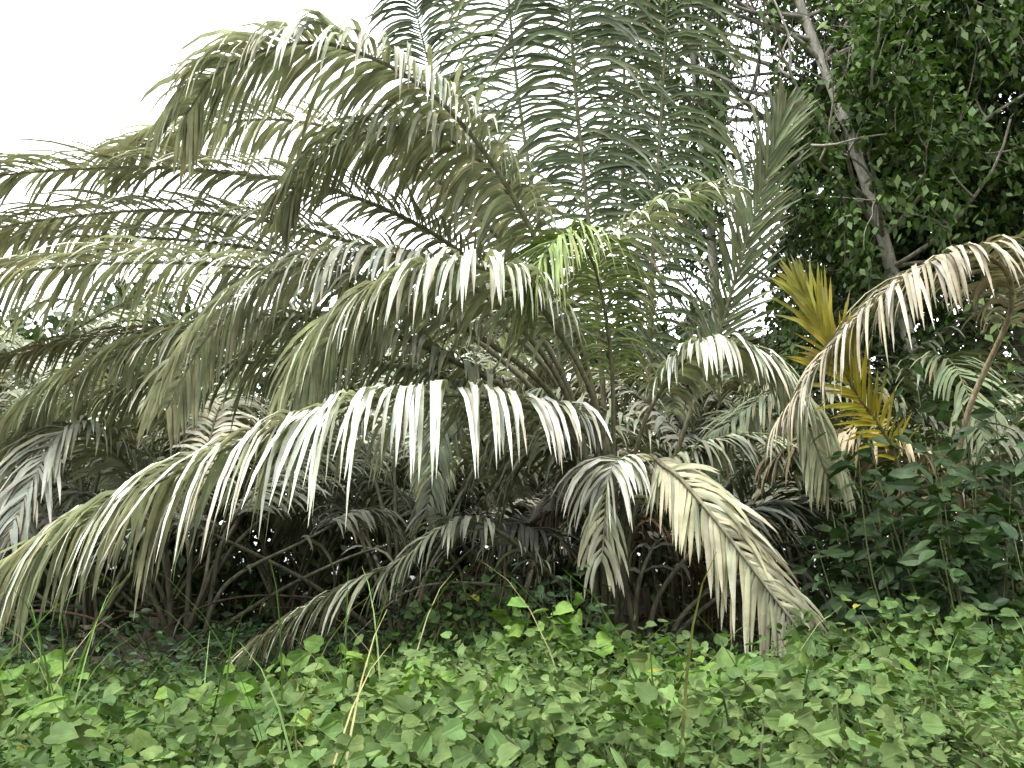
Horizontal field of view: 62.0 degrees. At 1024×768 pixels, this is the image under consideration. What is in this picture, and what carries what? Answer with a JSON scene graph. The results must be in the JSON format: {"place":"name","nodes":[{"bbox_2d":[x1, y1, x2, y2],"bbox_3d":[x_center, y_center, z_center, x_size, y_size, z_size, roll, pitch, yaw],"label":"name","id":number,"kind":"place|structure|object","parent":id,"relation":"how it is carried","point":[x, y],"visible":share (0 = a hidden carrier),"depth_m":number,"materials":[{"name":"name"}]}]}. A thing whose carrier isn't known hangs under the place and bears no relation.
{"place":"outdoors","nodes":[
{"label":"outdoors","id":0,"kind":"place"},
{"bbox_2d":[0,581,950,748],"bbox_3d":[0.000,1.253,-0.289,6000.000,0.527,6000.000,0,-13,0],"label":"ground","id":1,"kind":"structure","parent":0,"point":[166,648],"depth_m":15.21,"materials":[{"name":"soil"}]},
{"bbox_2d":[0,603,62,668],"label":"plant","id":2,"kind":"object","parent":1,"relation":"on","point":[56,616],"visible":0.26,"depth_m":9.55,"materials":[{"name":"green plant"}]},
{"bbox_2d":[0,660,103,741],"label":"weed plant","id":3,"kind":"object","parent":1,"relation":"on","point":[33,680],"visible":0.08,"depth_m":5.44,"materials":[{"name":"green plant"}]},
{"bbox_2d":[0,647,115,712],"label":"plant","id":4,"kind":"object","parent":1,"relation":"on","point":[54,659],"visible":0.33,"depth_m":5.59,"materials":[{"name":"green plant"}]},
{"bbox_2d":[0,679,147,763],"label":"weed plant","id":5,"kind":"object","parent":1,"relation":"on","point":[91,702],"visible":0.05,"depth_m":5.24,"materials":[{"name":"green plant"}]},
{"bbox_2d":[0,595,152,674],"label":"plant","id":6,"kind":"object","parent":1,"relation":"on","point":[50,637],"visible":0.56,"depth_m":8.74,"materials":[{"name":"green plant"}]},
{"bbox_2d":[0,689,165,762],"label":"weed plant","id":7,"kind":"object","parent":1,"relation":"on","point":[23,737],"visible":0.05,"depth_m":4.29,"materials":[{"name":"green plant"}]},
{"bbox_2d":[1,701,172,767],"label":"weed plant","id":8,"kind":"object","parent":1,"relation":"on","point":[39,753],"visible":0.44,"depth_m":3.65,"materials":[{"name":"green plant"}]},
{"bbox_2d":[0,704,184,767],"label":"weed plant","id":9,"kind":"object","parent":1,"relation":"on","point":[80,732],"visible":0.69,"depth_m":3.44,"materials":[{"name":"green plant"}]},
{"bbox_2d":[0,678,193,767],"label":"plant","id":10,"kind":"object","parent":1,"relation":"on","point":[42,706],"visible":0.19,"depth_m":4.30,"materials":[{"name":"green plant"}]},
{"bbox_2d":[11,668,194,748],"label":"weed plant","id":11,"kind":"object","parent":1,"relation":"on","point":[161,678],"visible":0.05,"depth_m":5.92,"materials":[{"name":"green plant"}]},
{"bbox_2d":[23,641,187,690],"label":"weed plant","id":12,"kind":"object","parent":1,"relation":"on","point":[110,662],"visible":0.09,"depth_m":7.09,"materials":[{"name":"green plant"}]},
{"bbox_2d":[0,713,216,767],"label":"weed plant","id":13,"kind":"object","parent":1,"relation":"on","point":[95,757],"visible":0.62,"depth_m":3.53,"materials":[{"name":"green plant"}]},
{"bbox_2d":[0,305,251,673],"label":"palm","id":14,"kind":"object","parent":1,"relation":"on","point":[32,527],"visible":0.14,"depth_m":12.19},
{"bbox_2d":[0,379,283,641],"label":"palm","id":15,"kind":"object","parent":1,"relation":"on","point":[56,509],"visible":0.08,"depth_m":17.21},
{"bbox_2d":[70,668,214,715],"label":"weed plant","id":16,"kind":"object","parent":1,"relation":"on","point":[145,692],"visible":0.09,"depth_m":5.82,"materials":[{"name":"green plant"}]},
{"bbox_2d":[90,648,199,704],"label":"weed plant","id":17,"kind":"object","parent":1,"relation":"on","point":[144,671],"visible":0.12,"depth_m":7.37,"materials":[{"name":"green plant"}]},
{"bbox_2d":[66,661,230,704],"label":"weed plant","id":18,"kind":"object","parent":1,"relation":"on","point":[210,669],"visible":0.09,"depth_m":6.44,"materials":[{"name":"green plant"}]},
{"bbox_2d":[0,666,340,767],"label":"weed plant","id":19,"kind":"object","parent":1,"relation":"on","point":[191,732],"visible":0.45,"depth_m":4.14,"materials":[{"name":"green plant"}]},
{"bbox_2d":[99,723,261,767],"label":"weed plant","id":20,"kind":"object","parent":1,"relation":"on","point":[141,739],"visible":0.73,"depth_m":3.56,"materials":[{"name":"green plant"}]},
{"bbox_2d":[90,599,277,678],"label":"plant","id":21,"kind":"object","parent":1,"relation":"on","point":[175,645],"visible":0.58,"depth_m":8.70,"materials":[{"name":"green plant"}]},
{"bbox_2d":[103,663,293,754],"bbox_3d":[-1.828,1.990,4.931,1.040,0.623,1.386,9,-16,-34],"label":"plant","id":22,"kind":"object","parent":1,"relation":"on","point":[252,687],"visible":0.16,"depth_m":4.67,"materials":[{"name":"green plant"}]},
{"bbox_2d":[0,263,412,653],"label":"palm","id":23,"kind":"object","parent":1,"relation":"on","point":[109,311],"visible":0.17,"depth_m":13.84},
{"bbox_2d":[157,646,324,686],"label":"weed plant","id":24,"kind":"object","parent":1,"relation":"on","point":[245,661],"visible":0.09,"depth_m":7.45,"materials":[{"name":"green plant"}]},
{"bbox_2d":[164,669,334,741],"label":"weed plant","id":25,"kind":"object","parent":1,"relation":"on","point":[189,680],"visible":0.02,"depth_m":5.89,"materials":[{"name":"green plant"}]},
{"bbox_2d":[7,342,559,640],"bbox_3d":[-7.181,2.313,18.328,16.588,6.364,13.332,-5,-14,22],"label":"palm","id":26,"kind":"object","parent":1,"relation":"on","point":[147,634],"visible":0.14,"depth_m":16.81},
{"bbox_2d":[0,395,586,673],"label":"palm","id":27,"kind":"object","parent":1,"relation":"on","point":[119,465],"visible":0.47,"depth_m":10.46,"materials":[{"name":"plant"}]},
{"bbox_2d":[188,617,408,676],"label":"plant","id":28,"kind":"object","parent":1,"relation":"on","point":[253,664],"visible":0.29,"depth_m":9.04,"materials":[{"name":"green plant"}]},
{"bbox_2d":[0,319,646,656],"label":"palm","id":29,"kind":"object","parent":1,"relation":"on","point":[87,602],"visible":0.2,"depth_m":12.94,"materials":[{"name":"plant"}]},
{"bbox_2d":[224,674,449,767],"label":"weed plant","id":30,"kind":"object","parent":1,"relation":"on","point":[309,729],"visible":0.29,"depth_m":3.65,"materials":[{"name":"green plant"}]},
{"bbox_2d":[256,634,430,715],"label":"plant","id":31,"kind":"object","parent":1,"relation":"on","point":[295,658],"visible":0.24,"depth_m":5.89,"materials":[{"name":"green plant"}]},
{"bbox_2d":[13,285,710,633],"bbox_3d":[-4.199,1.543,19.567,14.786,8.211,19.314,-13,-18,43],"label":"palm","id":32,"kind":"object","parent":1,"relation":"on","point":[336,581],"visible":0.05,"depth_m":18.10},
{"bbox_2d":[285,674,441,744],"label":"plant","id":33,"kind":"object","parent":1,"relation":"on","point":[325,726],"visible":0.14,"depth_m":4.10,"materials":[{"name":"green plant"}]},
{"bbox_2d":[249,681,505,767],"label":"weed plant","id":34,"kind":"object","parent":1,"relation":"on","point":[426,710],"visible":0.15,"depth_m":4.16,"materials":[{"name":"green plant"}]},
{"bbox_2d":[229,717,549,767],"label":"weed plant","id":35,"kind":"object","parent":1,"relation":"on","point":[331,754],"visible":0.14,"depth_m":3.33,"materials":[{"name":"green plant"}]},
{"bbox_2d":[202,672,582,767],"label":"weed plant","id":36,"kind":"object","parent":1,"relation":"on","point":[476,726],"visible":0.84,"depth_m":3.22,"materials":[{"name":"green plant"}]},
{"bbox_2d":[301,652,503,744],"bbox_3d":[-0.618,1.868,4.778,1.237,0.745,1.236,0,-13,0],"label":"weed plant","id":37,"kind":"object","parent":1,"relation":"on","point":[371,701],"visible":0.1,"depth_m":4.60,"materials":[{"name":"green plant"}]},
{"bbox_2d":[277,658,533,703],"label":"weed plant","id":38,"kind":"object","parent":1,"relation":"on","point":[358,666],"visible":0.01,"depth_m":5.54,"materials":[{"name":"green plant"}]},
{"bbox_2d":[320,600,527,678],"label":"plant","id":39,"kind":"object","parent":1,"relation":"on","point":[331,631],"visible":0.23,"depth_m":8.61,"materials":[{"name":"green plant"}]},
{"bbox_2d":[0,255,860,650],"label":"palm","id":40,"kind":"object","parent":1,"relation":"on","point":[270,585],"visible":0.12,"depth_m":14.07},
{"bbox_2d":[0,8,864,679],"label":"raffia palm","id":41,"kind":"object","parent":1,"relation":"on","point":[412,140],"visible":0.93,"depth_m":8.21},
{"bbox_2d":[16,264,858,645],"bbox_3d":[1.411,2.118,19.377,21.505,7.082,13.564,0,-13,0],"label":"palm","id":42,"kind":"object","parent":1,"relation":"on","point":[670,408],"visible":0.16,"depth_m":14.79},
{"bbox_2d":[10,177,873,661],"bbox_3d":[-2.670,1.195,12.851,15.405,5.977,8.820,0,-13,0],"label":"palm","id":43,"kind":"object","parent":1,"relation":"on","point":[528,535],"visible":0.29,"depth_m":11.23,"materials":[{"name":"plant"}]},
{"bbox_2d":[378,656,513,706],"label":"plant","id":44,"kind":"object","parent":1,"relation":"on","point":[444,679],"visible":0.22,"depth_m":4.69,"materials":[{"name":"green plant"}]},
{"bbox_2d":[3,198,897,635],"bbox_3d":[-0.378,1.699,17.680,24.119,7.588,11.744,0,-13,0],"label":"palm","id":45,"kind":"object","parent":1,"relation":"on","point":[453,486],"visible":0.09,"depth_m":14.61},
{"bbox_2d":[381,587,523,687],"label":"weed plant","id":46,"kind":"object","parent":1,"relation":"on","point":[432,615],"visible":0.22,"depth_m":7.32,"materials":[{"name":"green plant"}]},
{"bbox_2d":[292,635,635,756],"bbox_3d":[-0.133,1.670,4.244,1.633,0.848,1.405,-6,-14,25],"label":"weed plant","id":47,"kind":"object","parent":1,"relation":"on","point":[540,675],"visible":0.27,"depth_m":4.09,"materials":[{"name":"green plant"}]},
{"bbox_2d":[360,621,581,713],"bbox_3d":[-0.227,1.831,4.929,1.304,0.886,1.004,0,-13,0],"label":"weed plant","id":48,"kind":"object","parent":1,"relation":"on","point":[494,651],"visible":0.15,"depth_m":4.86,"materials":[{"name":"green plant"}]},
{"bbox_2d":[403,561,546,672],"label":"weed plant","id":49,"kind":"object","parent":1,"relation":"on","point":[448,607],"visible":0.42,"depth_m":7.65,"materials":[{"name":"green plant"}]},
{"bbox_2d":[353,625,597,706],"bbox_3d":[-0.257,2.093,5.818,1.771,0.832,1.300,0,-13,0],"label":"weed plant","id":50,"kind":"object","parent":1,"relation":"on","point":[480,640],"visible":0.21,"depth_m":5.90,"materials":[{"name":"green plant"}]},
{"bbox_2d":[334,664,664,767],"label":"weed plant","id":51,"kind":"object","parent":1,"relation":"on","point":[495,739],"visible":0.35,"depth_m":3.41,"materials":[{"name":"green plant"}]},
{"bbox_2d":[390,555,615,669],"bbox_3d":[-0.085,2.330,8.059,2.289,1.383,1.962,-5,-14,22],"label":"plant","id":52,"kind":"object","parent":1,"relation":"on","point":[539,589],"visible":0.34,"depth_m":7.76,"materials":[{"name":"green plant"}]},
{"bbox_2d":[0,125,1023,634],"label":"forest foliage","id":53,"kind":"object","parent":1,"relation":"on","point":[252,583],"visible":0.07,"depth_m":18.63,"materials":[{"name":"green plant"}]},
{"bbox_2d":[0,552,1023,767],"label":"grass tufts","id":54,"kind":"object","parent":1,"relation":"on","point":[660,763],"visible":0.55,"depth_m":4.08,"materials":[{"name":"green plant"}]},
{"bbox_2d":[119,276,919,633],"bbox_3d":[2.414,2.045,19.054,14.738,7.147,16.709,-10,-17,38],"label":"palm","id":55,"kind":"object","parent":1,"relation":"on","point":[547,576],"visible":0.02,"depth_m":16.88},
{"bbox_2d":[56,300,1002,669],"bbox_3d":[0.546,1.262,14.857,13.774,6.836,13.939,-9,-16,33],"label":"palm","id":56,"kind":"object","parent":1,"relation":"on","point":[444,456],"visible":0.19,"depth_m":12.36,"materials":[{"name":"plant"}]},
{"bbox_2d":[406,668,686,767],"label":"weed plant","id":57,"kind":"object","parent":1,"relation":"on","point":[536,762],"visible":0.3,"depth_m":3.30,"materials":[{"name":"green plant"}]},
{"bbox_2d":[485,592,613,674],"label":"plant","id":58,"kind":"object","parent":1,"relation":"on","point":[569,622],"visible":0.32,"depth_m":6.33,"materials":[{"name":"green plant"}]},
{"bbox_2d":[362,677,749,767],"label":"weed plant","id":59,"kind":"object","parent":1,"relation":"on","point":[669,746],"visible":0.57,"depth_m":3.24,"materials":[{"name":"green plant"}]},
{"bbox_2d":[474,614,637,667],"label":"weed plant","id":60,"kind":"object","parent":1,"relation":"on","point":[619,626],"visible":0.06,"depth_m":7.40,"materials":[{"name":"green plant"}]},
{"bbox_2d":[482,631,663,706],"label":"weed plant","id":61,"kind":"object","parent":1,"relation":"on","point":[499,646],"visible":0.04,"depth_m":6.03,"materials":[{"name":"green plant"}]},
{"bbox_2d":[544,595,631,660],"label":"weed plant","id":62,"kind":"object","parent":1,"relation":"on","point":[592,631],"visible":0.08,"depth_m":7.84,"materials":[{"name":"green plant"}]},
{"bbox_2d":[359,0,820,640],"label":"palm tree","id":63,"kind":"object","parent":1,"relation":"on","point":[783,124],"visible":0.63,"depth_m":11.74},
{"bbox_2d":[435,653,769,766],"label":"weed plant","id":64,"kind":"object","parent":1,"relation":"on","point":[508,684],"visible":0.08,"depth_m":4.23,"materials":[{"name":"green plant"}]},
{"bbox_2d":[502,677,746,766],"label":"plant","id":65,"kind":"object","parent":1,"relation":"on","point":[708,711],"visible":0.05,"depth_m":4.31,"materials":[{"name":"green plant"}]},
{"bbox_2d":[521,606,757,665],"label":"plant","id":66,"kind":"object","parent":1,"relation":"on","point":[723,630],"visible":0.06,"depth_m":8.82,"materials":[{"name":"green plant"}]},
{"bbox_2d":[483,670,807,767],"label":"weed plant","id":67,"kind":"object","parent":1,"relation":"on","point":[724,676],"visible":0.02,"depth_m":3.93,"materials":[{"name":"green plant"}]},
{"bbox_2d":[346,431,947,665],"bbox_3d":[1.688,2.083,9.588,6.988,2.734,2.947,0,-13,0],"label":"palm","id":68,"kind":"object","parent":1,"relation":"on","point":[791,510],"visible":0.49,"depth_m":9.04,"materials":[{"name":"plant"}]},
{"bbox_2d":[602,613,699,679],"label":"weed plant","id":69,"kind":"object","parent":1,"relation":"on","point":[658,650],"visible":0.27,"depth_m":7.52,"materials":[{"name":"green plant"}]},
{"bbox_2d":[562,708,745,767],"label":"weed plant","id":70,"kind":"object","parent":1,"relation":"on","point":[619,760],"visible":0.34,"depth_m":3.37,"materials":[{"name":"green plant"}]},
{"bbox_2d":[366,353,1023,660],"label":"palm","id":71,"kind":"object","parent":1,"relation":"on","point":[659,444],"visible":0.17,"depth_m":10.91,"materials":[{"name":"plant"}]},
{"bbox_2d":[595,635,806,691],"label":"plant","id":72,"kind":"object","parent":1,"relation":"on","point":[618,653],"visible":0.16,"depth_m":5.57,"materials":[{"name":"green plant"}]},
{"bbox_2d":[568,0,839,632],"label":"tree","id":73,"kind":"object","parent":1,"relation":"on","point":[709,229],"visible":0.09,"depth_m":15.95,"materials":[{"name":"green plant"}]},
{"bbox_2d":[571,684,860,767],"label":"weed plant","id":74,"kind":"object","parent":1,"relation":"on","point":[713,763],"visible":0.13,"depth_m":3.55,"materials":[{"name":"green plant"}]},
{"bbox_2d":[675,633,783,680],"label":"weed plant","id":75,"kind":"object","parent":1,"relation":"on","point":[723,639],"visible":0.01,"depth_m":7.03,"materials":[{"name":"green plant"}]},
{"bbox_2d":[643,613,828,661],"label":"plant","id":76,"kind":"object","parent":1,"relation":"on","point":[719,647],"visible":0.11,"depth_m":8.80,"materials":[{"name":"green plant"}]},
{"bbox_2d":[459,324,1023,603],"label":"palm","id":77,"kind":"object","parent":1,"relation":"on","point":[896,407],"visible":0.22,"depth_m":11.29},
{"bbox_2d":[470,318,1023,618],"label":"palm","id":78,"kind":"object","parent":1,"relation":"on","point":[941,374],"visible":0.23,"depth_m":9.81,"materials":[{"name":"plant"}]},
{"bbox_2d":[619,660,914,767],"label":"weed plant","id":79,"kind":"object","parent":1,"relation":"on","point":[735,672],"visible":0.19,"depth_m":3.60,"materials":[{"name":"green plant"}]},
{"bbox_2d":[561,269,1023,652],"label":"palm","id":80,"kind":"object","parent":1,"relation":"on","point":[890,373],"visible":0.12,"depth_m":12.78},
{"bbox_2d":[594,631,993,767],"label":"weed plant","id":81,"kind":"object","parent":1,"relation":"on","point":[825,735],"visible":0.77,"depth_m":3.35,"materials":[{"name":"green plant"}]},
{"bbox_2d":[566,0,1023,583],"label":"tree","id":82,"kind":"object","parent":1,"relation":"on","point":[748,106],"visible":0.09,"depth_m":15.47,"materials":[{"name":"green plant"}]},
{"bbox_2d":[691,638,940,751],"bbox_3d":[1.637,1.809,4.627,1.388,0.859,1.229,0,-13,0],"label":"weed plant","id":83,"kind":"object","parent":1,"relation":"on","point":[724,661],"visible":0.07,"depth_m":4.45,"materials":[{"name":"green plant"}]},
{"bbox_2d":[612,0,1023,551],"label":"tree","id":84,"kind":"object","parent":1,"relation":"on","point":[937,188],"visible":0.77,"depth_m":12.27,"materials":[{"name":"green plant"}]},
{"bbox_2d":[692,621,983,767],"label":"weed plant","id":85,"kind":"object","parent":1,"relation":"on","point":[792,666],"visible":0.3,"depth_m":3.88,"materials":[{"name":"green plant"}]},
{"bbox_2d":[767,610,914,671],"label":"weed plant","id":86,"kind":"object","parent":1,"relation":"on","point":[824,641],"visible":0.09,"depth_m":6.81,"materials":[{"name":"green plant"}]},
{"bbox_2d":[751,607,968,663],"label":"weed plant","id":87,"kind":"object","parent":1,"relation":"on","point":[951,614],"visible":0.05,"depth_m":7.06,"materials":[{"name":"green plant"}]},
{"bbox_2d":[744,684,992,767],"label":"weed plant","id":88,"kind":"object","parent":1,"relation":"on","point":[853,745],"visible":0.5,"depth_m":3.15,"materials":[{"name":"green plant"}]},
{"bbox_2d":[782,610,958,669],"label":"weed plant","id":89,"kind":"object","parent":1,"relation":"on","point":[834,632],"visible":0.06,"depth_m":6.96,"materials":[{"name":"green plant"}]},
{"bbox_2d":[774,492,982,633],"bbox_3d":[3.456,2.082,8.371,2.555,2.044,1.697,5,-14,-22],"label":"bush","id":90,"kind":"object","parent":1,"relation":"on","point":[840,572],"visible":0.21,"depth_m":8.10,"materials":[{"name":"green plant"}]},
{"bbox_2d":[738,234,1023,611],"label":"palm","id":91,"kind":"object","parent":1,"relation":"on","point":[840,360],"visible":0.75,"depth_m":7.41,"materials":[{"name":"plant"}]},
{"bbox_2d":[766,652,1023,767],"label":"weed plant","id":92,"kind":"object","parent":1,"relation":"on","point":[900,694],"visible":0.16,"depth_m":3.98,"materials":[{"name":"green plant"}]},
{"bbox_2d":[845,615,951,687],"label":"weed plant","id":93,"kind":"object","parent":1,"relation":"on","point":[917,653],"visible":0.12,"depth_m":6.18,"materials":[{"name":"green plant"}]},
{"bbox_2d":[784,383,1023,629],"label":"bush","id":94,"kind":"object","parent":1,"relation":"on","point":[982,412],"visible":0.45,"depth_m":7.84,"materials":[{"name":"green plant"}]},
{"bbox_2d":[802,0,1023,496],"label":"tree","id":95,"kind":"object","parent":1,"relation":"on","point":[1019,349],"visible":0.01,"depth_m":13.43,"materials":[{"name":"green plant"}]},
{"bbox_2d":[832,587,1023,689],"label":"weed plant","id":96,"kind":"object","parent":1,"relation":"on","point":[959,620],"visible":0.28,"depth_m":6.39,"materials":[{"name":"green plant"}]},
{"bbox_2d":[834,436,1023,646],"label":"bush","id":97,"kind":"object","parent":1,"relation":"on","point":[980,536],"visible":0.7,"depth_m":7.09,"materials":[{"name":"green plant"}]},
{"bbox_2d":[843,663,1023,767],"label":"weed plant","id":98,"kind":"object","parent":1,"relation":"on","point":[976,731],"visible":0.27,"depth_m":3.48,"materials":[{"name":"green plant"}]},
{"bbox_2d":[846,665,1023,767],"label":"weed plant","id":99,"kind":"object","parent":1,"relation":"on","point":[996,720],"visible":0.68,"depth_m":3.39,"materials":[{"name":"green plant"}]},
{"bbox_2d":[846,670,1023,767],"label":"weed plant","id":100,"kind":"object","parent":1,"relation":"on","point":[947,731],"visible":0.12,"depth_m":3.71,"materials":[{"name":"green plant"}]},
{"bbox_2d":[854,656,1023,767],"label":"weed plant","id":101,"kind":"object","parent":1,"relation":"on","point":[967,723],"visible":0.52,"depth_m":3.48,"materials":[{"name":"green plant"}]},
{"bbox_2d":[866,641,1023,715],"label":"weed plant","id":102,"kind":"object","parent":1,"relation":"on","point":[941,657],"visible":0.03,"depth_m":5.86,"materials":[{"name":"green plant"}]},
{"bbox_2d":[869,661,1023,759],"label":"weed plant","id":103,"kind":"object","parent":1,"relation":"on","point":[987,702],"visible":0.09,"depth_m":4.24,"materials":[{"name":"green plant"}]},
{"bbox_2d":[870,666,1023,765],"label":"weed plant","id":104,"kind":"object","parent":1,"relation":"on","point":[965,695],"visible":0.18,"depth_m":4.28,"materials":[{"name":"green plant"}]},
{"bbox_2d":[894,363,1023,620],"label":"bush","id":105,"kind":"object","parent":1,"relation":"on","point":[967,430],"visible":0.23,"depth_m":8.39,"materials":[{"name":"green plant"}]},
{"bbox_2d":[914,604,1023,716],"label":"weed plant","id":106,"kind":"object","parent":1,"relation":"on","point":[995,658],"visible":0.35,"depth_m":5.65,"materials":[{"name":"green plant"}]},
{"bbox_2d":[0,0,1021,580],"label":"sky","id":107,"kind":"structure","parent":0,"point":[74,70],"materials":[{"name":"white"}]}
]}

